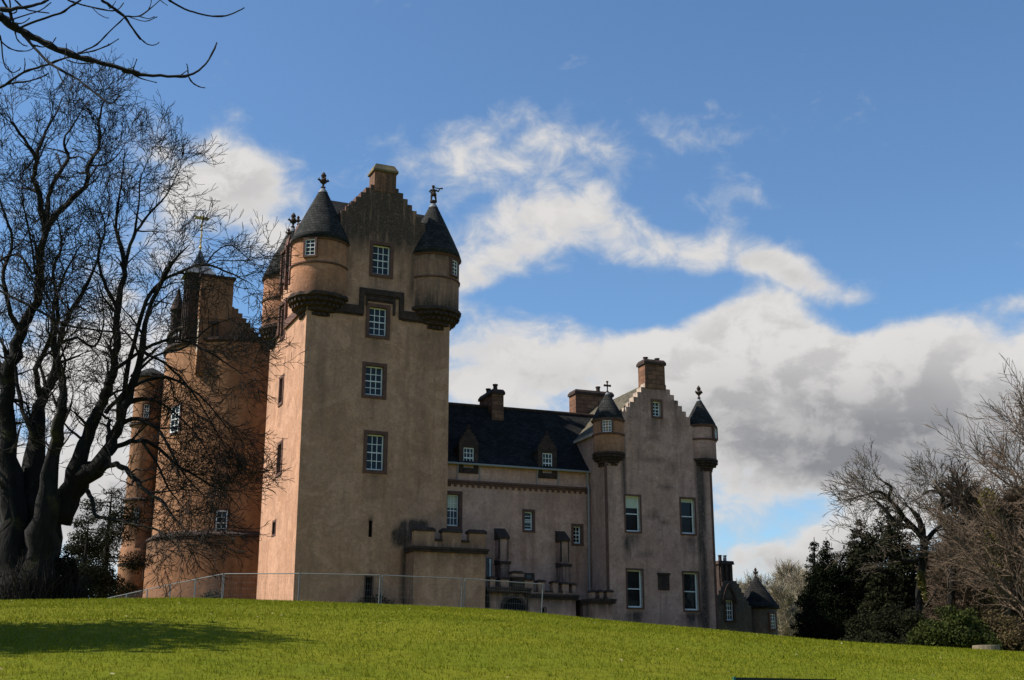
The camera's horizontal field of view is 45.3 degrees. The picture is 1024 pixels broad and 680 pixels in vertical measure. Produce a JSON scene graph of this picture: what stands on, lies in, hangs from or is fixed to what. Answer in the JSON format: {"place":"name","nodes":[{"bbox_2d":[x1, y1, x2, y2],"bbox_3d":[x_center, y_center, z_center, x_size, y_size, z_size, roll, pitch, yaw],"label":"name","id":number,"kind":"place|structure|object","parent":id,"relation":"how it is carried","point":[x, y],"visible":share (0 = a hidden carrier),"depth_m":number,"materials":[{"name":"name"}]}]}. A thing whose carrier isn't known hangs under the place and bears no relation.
{"place":"outdoors","nodes":[
{"label":"outdoors","id":0,"kind":"place"},
{"bbox_2d":[0,596,1023,679],"bbox_3d":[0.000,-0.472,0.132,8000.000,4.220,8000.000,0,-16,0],"label":"ground","id":1,"kind":"structure","parent":0,"point":[132,672],"depth_m":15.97,"materials":[{"name":"green plant"}]},
{"bbox_2d":[60,514,124,598],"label":"pine tree","id":2,"kind":"object","parent":1,"relation":"on","point":[105,575],"visible":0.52,"depth_m":71.16,"materials":[{"name":"green plant"}]},
{"bbox_2d":[66,486,152,598],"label":"pine tree","id":3,"kind":"object","parent":1,"relation":"on","point":[106,557],"visible":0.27,"depth_m":77.06,"materials":[{"name":"green plant"}]},
{"bbox_2d":[0,0,244,103],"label":"chestnut tree","id":4,"kind":"object","parent":1,"relation":"on","point":[26,34],"visible":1,"depth_m":8.18,"materials":[{"name":"brown plant"}]},
{"bbox_2d":[126,589,146,597],"bbox_3d":[-19.216,13.830,62.608,0.640,2.000,3.570,10,-19,-32],"label":"fence panel","id":5,"kind":"object","parent":1,"relation":"on","point":[135,593],"visible":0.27,"depth_m":62.73,"materials":[{"name":"metal"}]},
{"bbox_2d":[0,46,306,599],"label":"bare tree","id":6,"kind":"object","parent":1,"relation":"on","point":[38,507],"visible":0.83,"depth_m":42.62,"materials":[{"name":"brown plant"}]},
{"bbox_2d":[147,584,169,597],"bbox_3d":[-17.292,13.022,59.798,0.640,2.000,3.570,10,-19,-32],"label":"fence panel","id":7,"kind":"object","parent":1,"relation":"on","point":[156,590],"visible":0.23,"depth_m":60.18,"materials":[{"name":"metal"}]},
{"bbox_2d":[169,579,195,597],"bbox_3d":[-15.365,12.219,56.984,0.640,2.000,3.570,10,-19,-32],"label":"fence panel","id":8,"kind":"object","parent":1,"relation":"on","point":[184,586],"visible":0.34,"depth_m":56.77,"materials":[{"name":"metal"}]},
{"bbox_2d":[194,573,223,597],"bbox_3d":[-13.438,11.431,54.164,0.640,2.000,3.570,10,-18,-32],"label":"fence panel","id":9,"kind":"object","parent":1,"relation":"on","point":[208,586],"visible":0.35,"depth_m":54.19,"materials":[{"name":"metal"}]},
{"bbox_2d":[201,589,223,598],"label":"shrub","id":10,"kind":"object","parent":1,"relation":"on","point":[211,594],"visible":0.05,"depth_m":72.54,"materials":[{"name":"green plant"}]},
{"bbox_2d":[222,573,299,600],"bbox_3d":[-10.787,10.953,52.364,3.570,2.000,0.640,-2,-16,11],"label":"fence panel","id":11,"kind":"object","parent":1,"relation":"on","point":[263,579],"visible":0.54,"depth_m":52.55,"materials":[{"name":"metal"}]},
{"bbox_2d":[298,573,380,603],"bbox_3d":[-7.392,10.911,52.002,3.570,2.000,0.640,1,-16,1],"label":"fence panel","id":12,"kind":"object","parent":1,"relation":"on","point":[339,583],"visible":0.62,"depth_m":52.17,"materials":[{"name":"metal"}]},
{"bbox_2d":[356,591,394,604],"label":"shrub","id":13,"kind":"object","parent":1,"relation":"on","point":[374,598],"visible":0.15,"depth_m":65.49,"materials":[{"name":"green plant"}]},
{"bbox_2d":[117,163,718,629],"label":"castle","id":14,"kind":"structure","parent":1,"relation":"on","point":[597,503],"depth_m":71.78,"materials":[{"name":"beige stone"}]},
{"bbox_2d":[169,405,181,434],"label":"window","id":15,"kind":"structure","parent":14,"relation":"in","point":[177,409],"depth_m":83.39,"materials":[{"name":"white glass"}]},
{"bbox_2d":[214,509,229,530],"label":"window","id":16,"kind":"structure","parent":14,"relation":"in","point":[224,514],"depth_m":80.35,"materials":[{"name":"white glass"}]},
{"bbox_2d":[271,519,275,535],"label":"window","id":17,"kind":"structure","parent":14,"relation":"in","point":[275,519],"depth_m":70.43,"materials":[{"name":"black glass"}]},
{"bbox_2d":[276,439,282,476],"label":"window","id":18,"kind":"structure","parent":14,"relation":"in","point":[281,441],"depth_m":70.69,"materials":[{"name":"red stone"}]},
{"bbox_2d":[278,373,284,406],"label":"window","id":19,"kind":"structure","parent":14,"relation":"in","point":[279,404],"depth_m":72.36,"materials":[{"name":"red stone"}]},
{"bbox_2d":[280,304,284,340],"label":"window","id":20,"kind":"structure","parent":14,"relation":"in","point":[284,304],"depth_m":74.37,"materials":[{"name":"red stone"}]},
{"bbox_2d":[368,521,370,536],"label":"window","id":21,"kind":"structure","parent":14,"relation":"in","point":[369,534],"depth_m":67.56,"materials":[{"name":"black glass"}]},
{"bbox_2d":[361,361,386,399],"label":"window","id":22,"kind":"structure","parent":14,"relation":"in","point":[371,376],"depth_m":69.76,"materials":[{"name":"white stone"}]},
{"bbox_2d":[363,430,387,474],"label":"window","id":23,"kind":"structure","parent":14,"relation":"in","point":[373,444],"depth_m":68.73,"materials":[{"name":"glass"}]},
{"bbox_2d":[365,303,390,339],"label":"window","id":24,"kind":"structure","parent":14,"relation":"in","point":[375,317],"depth_m":70.76,"materials":[{"name":"white stone"}]},
{"bbox_2d":[369,240,393,278],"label":"window","id":25,"kind":"structure","parent":14,"relation":"in","point":[379,255],"depth_m":71.82,"materials":[{"name":"white stone"}]},
{"bbox_2d":[447,491,462,529],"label":"window","id":26,"kind":"structure","parent":14,"relation":"in","point":[452,500],"depth_m":71.04,"materials":[{"name":"white stone"}]},
{"bbox_2d":[486,558,491,576],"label":"window","id":27,"kind":"structure","parent":14,"relation":"in","point":[488,560],"depth_m":70.74,"materials":[{"name":"white paint"}]},
{"bbox_2d":[500,595,527,610],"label":"doorway","id":28,"kind":"structure","parent":14,"relation":"in","point":[509,601],"depth_m":68.28,"materials":[{"name":"stone"}]},
{"bbox_2d":[522,509,534,532],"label":"window","id":29,"kind":"structure","parent":14,"relation":"in","point":[526,516],"depth_m":72.49,"materials":[{"name":"white stone"}]},
{"bbox_2d":[524,573,533,578],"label":"window","id":30,"kind":"structure","parent":14,"relation":"in","point":[527,575],"depth_m":71.45,"materials":[{"name":"glass"}]},
{"bbox_2d":[571,523,583,545],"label":"window","id":31,"kind":"structure","parent":14,"relation":"in","point":[575,531],"depth_m":73.34,"materials":[{"name":"white glass"}]},
{"bbox_2d":[624,494,641,532],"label":"window","id":32,"kind":"structure","parent":14,"relation":"in","point":[631,518],"depth_m":72.45,"materials":[{"name":"white glass"}]},
{"bbox_2d":[626,568,644,608],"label":"window","id":33,"kind":"structure","parent":14,"relation":"in","point":[633,579],"depth_m":71.31,"materials":[{"name":"glass"}]},
{"bbox_2d":[651,399,662,418],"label":"window","id":34,"kind":"structure","parent":14,"relation":"in","point":[654,405],"depth_m":74.75,"materials":[{"name":"white glass"}]},
{"bbox_2d":[679,497,696,535],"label":"window","id":35,"kind":"structure","parent":14,"relation":"in","point":[686,504],"depth_m":73.74,"materials":[{"name":"glass"}]},
{"bbox_2d":[682,571,700,611],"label":"window","id":36,"kind":"structure","parent":14,"relation":"in","point":[689,588],"depth_m":72.56,"materials":[{"name":"glass"}]},
{"bbox_2d":[381,575,462,606],"bbox_3d":[-3.907,11.061,52.212,3.570,2.000,0.640,4,-16,-8],"label":"fence panel","id":37,"kind":"object","parent":1,"relation":"on","point":[424,584],"visible":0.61,"depth_m":52.38,"materials":[{"name":"metal"}]},
{"bbox_2d":[463,578,542,612],"bbox_3d":[-0.442,11.358,52.754,3.570,2.000,0.640,6,-16,-10],"label":"fence panel","id":38,"kind":"object","parent":1,"relation":"on","point":[505,590],"visible":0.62,"depth_m":52.92,"materials":[{"name":"metal"}]},
{"bbox_2d":[0,600,1013,679],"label":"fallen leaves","id":39,"kind":"object","parent":1,"relation":"on","point":[462,621],"visible":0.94,"depth_m":17.14,"materials":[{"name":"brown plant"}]},
{"bbox_2d":[716,555,779,634],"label":"lodge","id":40,"kind":"structure","parent":1,"relation":"on","point":[754,607],"depth_m":89.00,"materials":[{"name":"stone"}]},
{"bbox_2d":[724,598,735,621],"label":"window","id":41,"kind":"structure","parent":40,"relation":"in","point":[728,613],"depth_m":88.53,"materials":[{"name":"glass"}]},
{"bbox_2d":[737,572,770,592],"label":"bare tree","id":42,"kind":"object","parent":1,"relation":"on","point":[744,586],"visible":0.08,"depth_m":115.85,"materials":[{"name":"grey plant"}]},
{"bbox_2d":[768,581,791,634],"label":"bare tree","id":43,"kind":"object","parent":1,"relation":"on","point":[778,599],"visible":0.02,"depth_m":105.97,"materials":[{"name":"grey plant"}]},
{"bbox_2d":[764,578,801,636],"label":"bare tree","id":44,"kind":"object","parent":1,"relation":"on","point":[785,596],"visible":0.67,"depth_m":103.28,"materials":[{"name":"grey plant"}]},
{"bbox_2d":[733,677,835,679],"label":"sign","id":45,"kind":"object","parent":1,"relation":"on","point":[738,678],"visible":1,"depth_m":8.17,"materials":[{"name":"black paint"}]},
{"bbox_2d":[762,557,807,587],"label":"bare tree","id":46,"kind":"object","parent":1,"relation":"on","point":[780,575],"visible":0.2,"depth_m":114.31,"materials":[{"name":"grey plant"}]},
{"bbox_2d":[776,569,804,631],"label":"bare tree","id":47,"kind":"object","parent":1,"relation":"on","point":[792,579],"visible":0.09,"depth_m":110.24,"materials":[{"name":"grey plant"}]},
{"bbox_2d":[786,561,818,613],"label":"bare tree","id":48,"kind":"object","parent":1,"relation":"on","point":[800,585],"visible":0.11,"depth_m":108.69,"materials":[{"name":"grey plant"}]},
{"bbox_2d":[788,539,819,636],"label":"conifer tree","id":49,"kind":"object","parent":1,"relation":"on","point":[812,557],"visible":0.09,"depth_m":79.01,"materials":[{"name":"green plant"}]},
{"bbox_2d":[792,538,861,640],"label":"conifer tree","id":50,"kind":"object","parent":1,"relation":"on","point":[826,612],"visible":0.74,"depth_m":69.85,"materials":[{"name":"green plant"}]},
{"bbox_2d":[838,607,892,642],"bbox_3d":[17.515,14.540,60.333,3.870,2.831,2.572,4,-16,-14],"label":"bush","id":51,"kind":"object","parent":1,"relation":"on","point":[857,624],"visible":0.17,"depth_m":60.19,"materials":[{"name":"green plant"}]},
{"bbox_2d":[836,519,906,614],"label":"evergreen tree","id":52,"kind":"object","parent":1,"relation":"on","point":[860,591],"visible":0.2,"depth_m":72.41,"materials":[{"name":"green plant"}]},
{"bbox_2d":[852,572,907,637],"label":"evergreen tree","id":53,"kind":"object","parent":1,"relation":"on","point":[881,593],"visible":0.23,"depth_m":68.38,"materials":[{"name":"green plant"}]},
{"bbox_2d":[855,600,929,644],"bbox_3d":[18.234,14.025,58.619,3.749,3.152,3.816,-8,-17,25],"label":"bush","id":54,"kind":"object","parent":1,"relation":"on","point":[885,632],"visible":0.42,"depth_m":58.17,"materials":[{"name":"green plant"}]},
{"bbox_2d":[868,503,940,618],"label":"evergreen tree","id":55,"kind":"object","parent":1,"relation":"on","point":[904,591],"visible":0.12,"depth_m":76.14,"materials":[{"name":"green plant"}]},
{"bbox_2d":[819,438,1000,612],"bbox_3d":[19.076,10.396,61.597,9.468,10.781,6.165,7,-17,-25],"label":"bare tree","id":56,"kind":"object","parent":1,"relation":"on","point":[921,592],"visible":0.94,"depth_m":61.28,"materials":[{"name":"brown plant"}]},
{"bbox_2d":[906,536,946,616],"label":"evergreen tree","id":57,"kind":"object","parent":1,"relation":"on","point":[931,544],"visible":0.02,"depth_m":76.13,"materials":[{"name":"green plant"}]},
{"bbox_2d":[907,499,978,619],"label":"bare tree","id":58,"kind":"object","parent":1,"relation":"on","point":[932,593],"visible":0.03,"depth_m":69.56,"materials":[{"name":"brown plant"}]},
{"bbox_2d":[879,440,1011,609],"bbox_3d":[22.998,10.830,64.609,7.438,11.893,4.550,5,-16,-17],"label":"bare tree","id":59,"kind":"object","parent":1,"relation":"on","point":[952,593],"visible":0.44,"depth_m":64.91,"materials":[{"name":"brown plant"}]},
{"bbox_2d":[905,604,1002,648],"bbox_3d":[18.116,12.191,50.490,3.489,2.582,3.303,4,-16,-15],"label":"bush","id":60,"kind":"object","parent":1,"relation":"on","point":[954,628],"visible":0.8,"depth_m":49.87,"materials":[{"name":"green plant"}]},
{"bbox_2d":[895,353,1023,618],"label":"birch tree","id":61,"kind":"object","parent":1,"relation":"on","point":[1000,528],"visible":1,"depth_m":58.41,"materials":[{"name":"brown plant"}]},
{"bbox_2d":[913,454,1023,621],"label":"bare tree","id":62,"kind":"object","parent":1,"relation":"on","point":[968,592],"visible":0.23,"depth_m":64.89,"materials":[{"name":"brown plant"}]},
{"bbox_2d":[963,607,1003,649],"bbox_3d":[19.649,12.647,52.442,2.596,2.513,2.815,0,-16,0],"label":"bush","id":63,"kind":"object","parent":1,"relation":"on","point":[984,627],"visible":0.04,"depth_m":52.30,"materials":[{"name":"green plant"}]},
{"bbox_2d":[972,645,1000,650],"bbox_3d":[15.352,10.097,39.750,0.941,0.449,0.941,0,-16,0],"label":"tree stump","id":64,"kind":"object","parent":1,"relation":"on","point":[992,647],"visible":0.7,"depth_m":39.44,"materials":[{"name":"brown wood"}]},
{"bbox_2d":[960,463,1023,623],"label":"bare tree","id":65,"kind":"object","parent":1,"relation":"on","point":[1011,498],"visible":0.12,"depth_m":66.05,"materials":[{"name":"brown plant"}]},
{"bbox_2d":[966,590,1020,629],"bbox_3d":[23.195,14.302,60.318,3.641,4.054,3.422,0,-16,0],"label":"bush","id":66,"kind":"object","parent":1,"relation":"on","point":[980,613],"visible":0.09,"depth_m":60.37,"materials":[{"name":"green plant"}]},
{"bbox_2d":[977,488,1011,616],"bbox_3d":[24.230,11.748,61.141,1.327,8.895,1.324,0,-16,0],"label":"ivy clad tree","id":67,"kind":"object","parent":1,"relation":"on","point":[1006,578],"visible":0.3,"depth_m":61.16,"materials":[{"name":"brown plant"}]},
{"bbox_2d":[981,609,1020,636],"bbox_3d":[21.770,13.049,53.505,3.492,2.674,3.604,0,-16,0],"label":"bush","id":68,"kind":"object","parent":1,"relation":"on","point":[997,623],"visible":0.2,"depth_m":53.15,"materials":[{"name":"green plant"}]},
{"bbox_2d":[995,614,1023,651],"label":"bush","id":69,"kind":"object","parent":1,"relation":"on","point":[1013,640],"visible":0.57,"depth_m":51.06,"materials":[{"name":"green plant"}]},
{"bbox_2d":[0,0,1023,598],"label":"sky","id":70,"kind":"structure","parent":0,"point":[811,212],"materials":[{"name":"blue"}]}
]}

